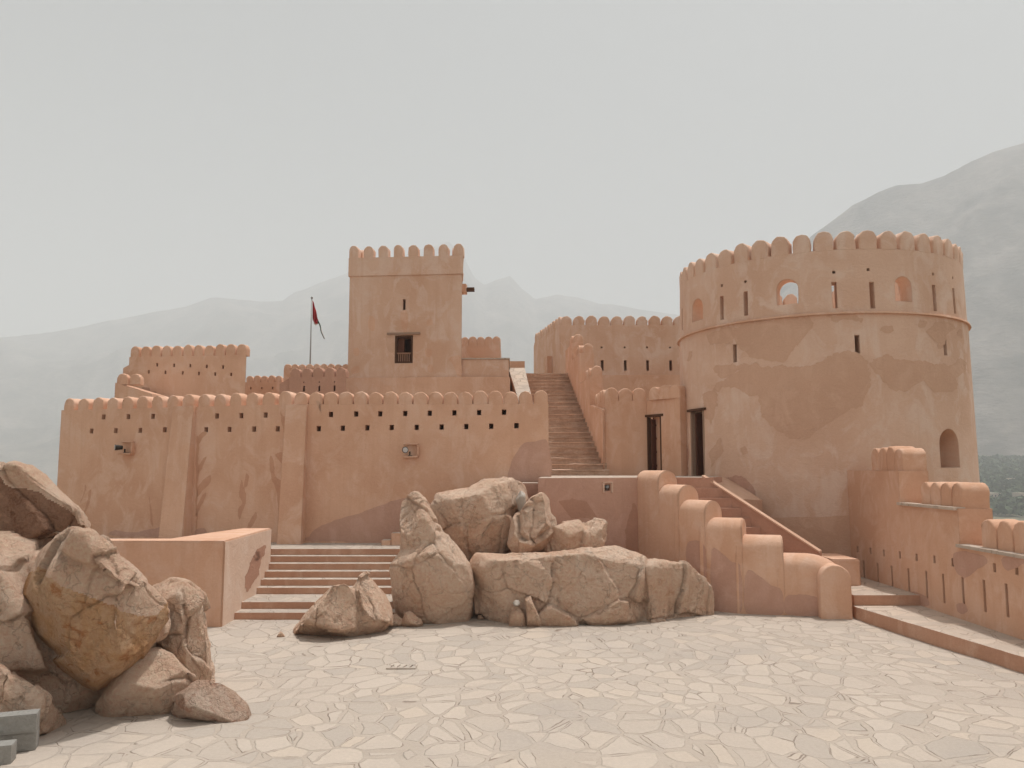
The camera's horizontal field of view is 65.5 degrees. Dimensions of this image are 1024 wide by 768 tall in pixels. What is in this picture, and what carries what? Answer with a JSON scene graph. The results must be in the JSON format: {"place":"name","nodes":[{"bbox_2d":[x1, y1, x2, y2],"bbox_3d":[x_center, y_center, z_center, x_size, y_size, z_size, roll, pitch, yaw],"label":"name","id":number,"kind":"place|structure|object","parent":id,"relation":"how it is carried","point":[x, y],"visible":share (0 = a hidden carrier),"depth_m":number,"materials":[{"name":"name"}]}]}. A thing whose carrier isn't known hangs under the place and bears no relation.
{"place":"outdoors","nodes":[
{"label":"outdoors","id":0,"kind":"place"},
{"bbox_2d":[245,375,282,395],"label":"wall","id":1,"kind":"structure","parent":0,"point":[263,385],"depth_m":36.20,"materials":[{"name":"paint"}]},
{"bbox_2d":[279,367,348,394],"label":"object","id":2,"kind":"structure","parent":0,"point":[318,379],"depth_m":28.34,"materials":[{"name":"paint"}]},
{"bbox_2d":[0,242,679,484],"bbox_3d":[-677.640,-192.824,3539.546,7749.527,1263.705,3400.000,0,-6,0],"label":"mountains","id":3,"kind":"structure","parent":0,"point":[44,377],"depth_m":3572.26,"materials":[{"name":"grey stone"}]},
{"bbox_2d":[0,600,1023,767],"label":"paving","id":4,"kind":"structure","parent":0,"point":[717,689],"depth_m":10.53,"materials":[{"name":"beige stone"}]},
{"bbox_2d":[0,739,16,764],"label":"concrete block","id":5,"kind":"object","parent":4,"relation":"on","point":[8,748],"depth_m":8.37,"materials":[{"name":"grey concrete"}]},
{"bbox_2d":[0,726,39,751],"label":"concrete block","id":6,"kind":"object","parent":4,"relation":"on","point":[27,741],"depth_m":8.76,"materials":[{"name":"grey concrete"}]},
{"bbox_2d":[0,709,39,735],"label":"concrete block","id":7,"kind":"object","parent":6,"relation":"on","point":[19,721],"depth_m":8.74,"materials":[{"name":"grey concrete"}]},
{"bbox_2d":[0,663,66,734],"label":"boulder","id":8,"kind":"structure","parent":4,"relation":"on","point":[17,693],"depth_m":9.14,"materials":[{"name":"brown stone"}]},
{"bbox_2d":[0,530,172,713],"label":"bedrock mass","id":9,"kind":"object","parent":4,"relation":"on","point":[27,653],"visible":0.23,"depth_m":10.10,"materials":[{"name":"brown stone"}]},
{"bbox_2d":[0,461,91,547],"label":"top slab rock","id":10,"kind":"object","parent":9,"relation":"on","point":[38,505],"visible":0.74,"depth_m":11.13,"materials":[{"name":"brown stone"}]},
{"bbox_2d":[95,647,196,716],"bbox_3d":[-4.861,4.047,10.562,1.159,1.175,1.660,3,-7,-26],"label":"wedge rock","id":11,"kind":"object","parent":4,"relation":"on","point":[155,681],"visible":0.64,"depth_m":9.98,"materials":[{"name":"brown stone"}]},
{"bbox_2d":[21,527,169,690],"bbox_3d":[-5.587,2.931,10.609,1.722,2.192,2.932,4,-7,-31],"label":"hanging boulder","id":12,"kind":"object","parent":11,"relation":"on","point":[96,602],"visible":0.95,"depth_m":9.61,"materials":[{"name":"brown stone"}]},
{"bbox_2d":[152,576,214,682],"bbox_3d":[-4.819,3.692,11.533,1.027,1.880,1.787,2,-6,-20],"label":"rounded boulder","id":13,"kind":"object","parent":4,"relation":"on","point":[185,641],"visible":0.55,"depth_m":10.92,"materials":[{"name":"brown stone"}]},
{"bbox_2d":[107,528,270,626],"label":"parapet","id":14,"kind":"structure","parent":4,"relation":"on","point":[224,571],"depth_m":15.76,"materials":[{"name":"paint"}]},
{"bbox_2d":[170,680,250,722],"bbox_3d":[-3.877,4.115,10.057,1.230,0.835,0.984,0,-6,0],"label":"red boulder","id":15,"kind":"object","parent":4,"relation":"on","point":[204,700],"visible":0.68,"depth_m":9.77,"materials":[{"name":"brown stone"}]},
{"bbox_2d":[106,538,399,547],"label":"terrace","id":16,"kind":"structure","parent":4,"relation":"on","point":[335,545],"depth_m":20.38,"materials":[{"name":"paint"}]},
{"bbox_2d":[57,390,552,543],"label":"crenellated wall","id":17,"kind":"structure","parent":16,"relation":"on","point":[286,467],"depth_m":21.45,"materials":[{"name":"paint"}]},
{"bbox_2d":[114,441,135,454],"bbox_3d":[-10.989,1.811,22.560,0.484,0.385,0.410,-2,-6,15],"label":"floodlight","id":18,"kind":"object","parent":17,"relation":"attached to","point":[120,447],"visible":1,"depth_m":22.54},
{"bbox_2d":[402,443,418,457],"bbox_3d":[-2.694,1.765,21.130,0.442,0.385,0.406,0,-6,0],"label":"floodlight","id":19,"kind":"object","parent":17,"relation":"attached to","point":[404,449],"visible":1,"depth_m":21.08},
{"bbox_2d":[381,532,399,545],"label":"steps","id":20,"kind":"structure","parent":16,"relation":"on","point":[394,540],"depth_m":20.39,"materials":[{"name":"paint"}]},
{"bbox_2d":[507,482,537,552],"bbox_3d":[-0.120,3.428,20.278,1.560,1.820,1.250,0,-6,0],"label":"stone ledge","id":21,"kind":"object","parent":16,"relation":"on","point":[532,488],"visible":0.07,"depth_m":19.73,"materials":[{"name":"paint"}]},
{"bbox_2d":[277,632,284,636],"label":"rubble stone","id":22,"kind":"object","parent":4,"relation":"on","point":[280,634],"visible":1,"depth_m":14.72,"materials":[{"name":"brown stone"}]},
{"bbox_2d":[234,548,399,619],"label":"courtyard steps","id":23,"kind":"structure","parent":4,"relation":"on","point":[297,583],"depth_m":18.51,"materials":[{"name":"paint"}]},
{"bbox_2d":[294,572,393,636],"bbox_3d":[-3.142,4.324,15.198,1.945,1.500,1.569,2,-6,-20],"label":"double boulder","id":24,"kind":"object","parent":4,"relation":"on","point":[362,605],"visible":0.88,"depth_m":14.70,"materials":[{"name":"brown stone"}]},
{"bbox_2d":[393,614,401,625],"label":"stone","id":25,"kind":"object","parent":4,"relation":"on","point":[397,620],"visible":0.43,"depth_m":15.66,"materials":[{"name":"brown stone"}]},
{"bbox_2d":[386,664,417,669],"bbox_3d":[-1.717,4.421,12.425,0.460,0.040,0.260,0,-6,0],"label":"drain cover","id":26,"kind":"object","parent":4,"relation":"on","point":[400,666],"visible":1,"depth_m":12.40,"materials":[{"name":"grey metal"}]},
{"bbox_2d":[401,611,422,626],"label":"stone","id":27,"kind":"object","parent":4,"relation":"on","point":[410,619],"visible":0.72,"depth_m":15.60,"materials":[{"name":"brown stone"}]},
{"bbox_2d":[389,492,474,623],"bbox_3d":[-1.636,3.744,16.576,1.763,2.967,1.755,0,-6,0],"label":"leaning boulder","id":28,"kind":"object","parent":4,"relation":"on","point":[431,575],"visible":0.9,"depth_m":15.90,"materials":[{"name":"brown stone"}]},
{"bbox_2d":[509,606,525,626],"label":"leaning stone","id":29,"kind":"object","parent":4,"relation":"on","point":[516,616],"visible":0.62,"depth_m":15.69,"materials":[{"name":"brown stone"}]},
{"bbox_2d":[513,600,519,606],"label":"pebble","id":30,"kind":"object","parent":29,"relation":"on","point":[516,603],"visible":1,"depth_m":15.65,"materials":[{"name":"grey stone"}]},
{"bbox_2d":[525,596,541,625],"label":"leaning stone","id":31,"kind":"object","parent":4,"relation":"on","point":[533,617],"visible":0.81,"depth_m":15.58,"materials":[{"name":"brown stone"}]},
{"bbox_2d":[470,545,714,625],"bbox_3d":[1.715,4.393,16.949,5.265,1.944,2.551,0,-6,0],"label":"flat rock shelf","id":32,"kind":"object","parent":4,"relation":"on","point":[611,585],"visible":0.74,"depth_m":15.99,"materials":[{"name":"brown stone"}]},
{"bbox_2d":[430,477,527,561],"bbox_3d":[-0.740,3.207,18.530,2.282,2.088,2.306,0,-6,0],"label":"cracked boulder","id":33,"kind":"object","parent":32,"relation":"on","point":[476,517],"visible":0.83,"depth_m":17.58,"materials":[{"name":"brown stone"}]},
{"bbox_2d":[508,492,556,552],"bbox_3d":[0.449,3.157,17.779,1.091,1.505,1.586,0,-6,0],"label":"brown boulder","id":34,"kind":"object","parent":32,"relation":"on","point":[533,522],"visible":0.9,"depth_m":17.27,"materials":[{"name":"brown stone"}]},
{"bbox_2d":[515,491,525,509],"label":"pale stone","id":35,"kind":"object","parent":34,"relation":"on","point":[520,499],"visible":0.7,"depth_m":17.84,"materials":[{"name":"grey stone"}]},
{"bbox_2d":[543,517,606,551],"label":"shaded boulder","id":36,"kind":"object","parent":32,"relation":"on","point":[574,534],"visible":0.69,"depth_m":17.27,"materials":[{"name":"brown stone"}]},
{"bbox_2d":[538,475,721,552],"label":"stair platform","id":37,"kind":"structure","parent":4,"relation":"on","point":[584,499],"depth_m":19.14,"materials":[{"name":"paint"}]},
{"bbox_2d":[526,373,608,475],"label":"long stairs","id":38,"kind":"structure","parent":37,"relation":"on","point":[573,452],"depth_m":27.93,"materials":[{"name":"stone"}]},
{"bbox_2d":[565,334,605,468],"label":"stair wall","id":39,"kind":"structure","parent":38,"relation":"on","point":[585,376],"depth_m":28.76,"materials":[{"name":"paint"}]},
{"bbox_2d":[595,385,686,475],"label":"bastion wall","id":40,"kind":"structure","parent":37,"relation":"on","point":[638,439],"depth_m":25.10,"materials":[{"name":"paint"}]},
{"bbox_2d":[651,419,656,469],"bbox_3d":[4.659,1.951,25.301,0.620,1.649,0.075,5,-8,-38],"label":"door leaf","id":41,"kind":"structure","parent":40,"relation":"in","point":[653,421],"depth_m":25.15,"materials":[{"name":"red wood"}]},
{"bbox_2d":[676,478,760,534],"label":"tower steps","id":42,"kind":"structure","parent":4,"relation":"on","point":[705,489],"depth_m":19.06,"materials":[{"name":"paint"}]},
{"bbox_2d":[637,470,834,615],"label":"scalloped stair wall","id":43,"kind":"structure","parent":4,"relation":"on","point":[736,565],"depth_m":17.29,"materials":[{"name":"paint"}]},
{"bbox_2d":[702,475,821,555],"bbox_3d":[5.572,3.732,19.815,2.132,2.920,4.428,1,-6,-11],"label":"stringer","id":44,"kind":"object","parent":4,"relation":"on","point":[748,503],"visible":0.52,"depth_m":18.60,"materials":[{"name":"paint"}]},
{"bbox_2d":[817,563,852,619],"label":"newel block","id":45,"kind":"structure","parent":4,"relation":"on","point":[834,594],"depth_m":16.41,"materials":[{"name":"paint"}]},
{"bbox_2d":[851,577,920,616],"bbox_3d":[7.410,4.867,18.367,2.220,0.560,3.650,0,-6,0],"label":"landing step","id":46,"kind":"object","parent":4,"relation":"on","point":[867,592],"visible":0.15,"depth_m":16.58,"materials":[{"name":"paint"}]},
{"bbox_2d":[822,553,860,585],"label":"block","id":47,"kind":"structure","parent":46,"relation":"on","point":[851,565],"depth_m":17.98,"materials":[{"name":"paint"}]},
{"bbox_2d":[847,446,1023,639],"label":"stepped right wall","id":48,"kind":"structure","parent":4,"relation":"on","point":[955,549],"depth_m":15.98,"materials":[{"name":"paint"}]},
{"bbox_2d":[853,606,1023,672],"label":"kerb bench","id":49,"kind":"object","parent":4,"relation":"on","point":[939,629],"visible":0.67,"depth_m":14.11,"materials":[{"name":"paint"}]},
{"bbox_2d":[0,0,1023,336],"label":"sky","id":50,"kind":"structure","parent":0,"point":[156,155],"materials":[{"name":"grey"}]},
{"bbox_2d":[780,143,1023,455],"bbox_3d":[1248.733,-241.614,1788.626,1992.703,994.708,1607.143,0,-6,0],"label":"mountain","id":51,"kind":"structure","parent":0,"point":[974,210],"depth_m":1715.89,"materials":[{"name":"grey stone"}]},
{"bbox_2d":[979,455,1023,520],"bbox_3d":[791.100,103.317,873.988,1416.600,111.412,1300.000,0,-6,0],"label":"foothill","id":52,"kind":"structure","parent":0,"point":[1011,516],"depth_m":596.64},
{"bbox_2d":[990,493,1000,497],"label":"house","id":53,"kind":"structure","parent":52,"relation":"on","point":[995,495],"depth_m":679.19,"materials":[{"name":"paint"}]},
{"bbox_2d":[978,454,1023,515],"bbox_3d":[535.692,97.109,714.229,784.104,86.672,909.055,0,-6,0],"label":"palm grove","id":54,"kind":"object","parent":52,"relation":"on","point":[996,471],"visible":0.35,"depth_m":790.48,"materials":[{"name":"green plant"}]},
{"bbox_2d":[1012,493,1023,496],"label":"house","id":55,"kind":"structure","parent":52,"relation":"on","point":[1017,494],"depth_m":671.65,"materials":[{"name":"paint"}]},
{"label":"upper terrace","id":56,"kind":"structure","parent":0,"visible":0},
{"bbox_2d":[114,344,249,398],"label":"wall","id":57,"kind":"structure","parent":56,"relation":"on","point":[169,371],"depth_m":30.47,"materials":[{"name":"paint"}]},
{"bbox_2d":[309,297,312,363],"bbox_3d":[-8.434,-0.515,33.236,0.100,6.372,0.100,0,-6,0],"label":"flagpole","id":58,"kind":"object","parent":56,"relation":"on","point":[310,331],"visible":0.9,"depth_m":33.40,"materials":[{"name":"grey metal"}]},
{"bbox_2d":[313,302,324,338],"bbox_3d":[-8.121,-2.704,33.470,0.567,1.664,0.289,0,-6,0],"label":"flag","id":59,"kind":"object","parent":58,"relation":"hanging from","point":[315,320],"visible":1,"depth_m":33.48,"materials":[{"name":"red fabric"}]},
{"bbox_2d":[283,364,347,381],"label":"merlon wall","id":60,"kind":"structure","parent":56,"relation":"on","point":[288,368],"depth_m":32.25,"materials":[{"name":"paint"}]},
{"bbox_2d":[346,377,509,403],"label":"tower plinth","id":61,"kind":"structure","parent":56,"relation":"on","point":[428,386],"depth_m":30.09,"materials":[{"name":"paint"}]},
{"bbox_2d":[348,244,464,377],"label":"square tower","id":62,"kind":"structure","parent":61,"relation":"on","point":[405,316],"depth_m":30.55,"materials":[{"name":"paint"}]},
{"bbox_2d":[395,335,412,362],"bbox_3d":[-4.083,-1.273,30.913,0.700,1.074,1.020,-1,-6,5],"label":"window","id":63,"kind":"structure","parent":62,"relation":"in","point":[403,348],"depth_m":30.57,"materials":[{"name":"brown wood"}]},
{"bbox_2d":[462,284,474,294],"bbox_3d":[-1.797,-3.755,31.552,0.603,0.360,0.350,-1,-6,5],"label":"water spout","id":64,"kind":"object","parent":62,"relation":"attached to","point":[465,289],"visible":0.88,"depth_m":31.46,"materials":[{"name":"wood"}]},
{"bbox_2d":[461,358,524,376],"bbox_3d":[-0.692,2.201,32.247,2.460,6.564,4.600,0,-6,0],"label":"annex","id":65,"kind":"object","parent":56,"relation":"on","point":[486,367],"visible":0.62,"depth_m":30.29,"materials":[{"name":"paint"}]},
{"bbox_2d":[462,336,500,357],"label":"parapet","id":66,"kind":"structure","parent":65,"relation":"on","point":[481,347],"depth_m":36.37,"materials":[{"name":"paint"}]},
{"bbox_2d":[509,368,530,403],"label":"sloping stair wall","id":67,"kind":"structure","parent":56,"relation":"on","point":[519,384],"depth_m":31.54,"materials":[{"name":"stone"}]},
{"bbox_3d":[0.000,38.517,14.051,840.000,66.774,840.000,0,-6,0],"label":"hill","id":68,"kind":"structure","parent":0,"visible":0},
{"bbox_2d":[534,316,679,418],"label":"crenellated building","id":69,"kind":"structure","parent":68,"relation":"on","point":[630,354],"depth_m":38.43,"materials":[{"name":"paint"}]},
{"bbox_2d":[677,230,979,556],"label":"round tower","id":70,"kind":"structure","parent":68,"relation":"on","point":[795,411],"depth_m":20.93,"materials":[{"name":"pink paint"}]},
{"bbox_2d":[695,414,703,475],"bbox_3d":[5.727,1.833,23.626,0.620,1.883,0.075,2,-6,-22],"label":"door leaf","id":71,"kind":"structure","parent":70,"relation":"in","point":[698,417],"depth_m":23.53,"materials":[{"name":"red wood"}]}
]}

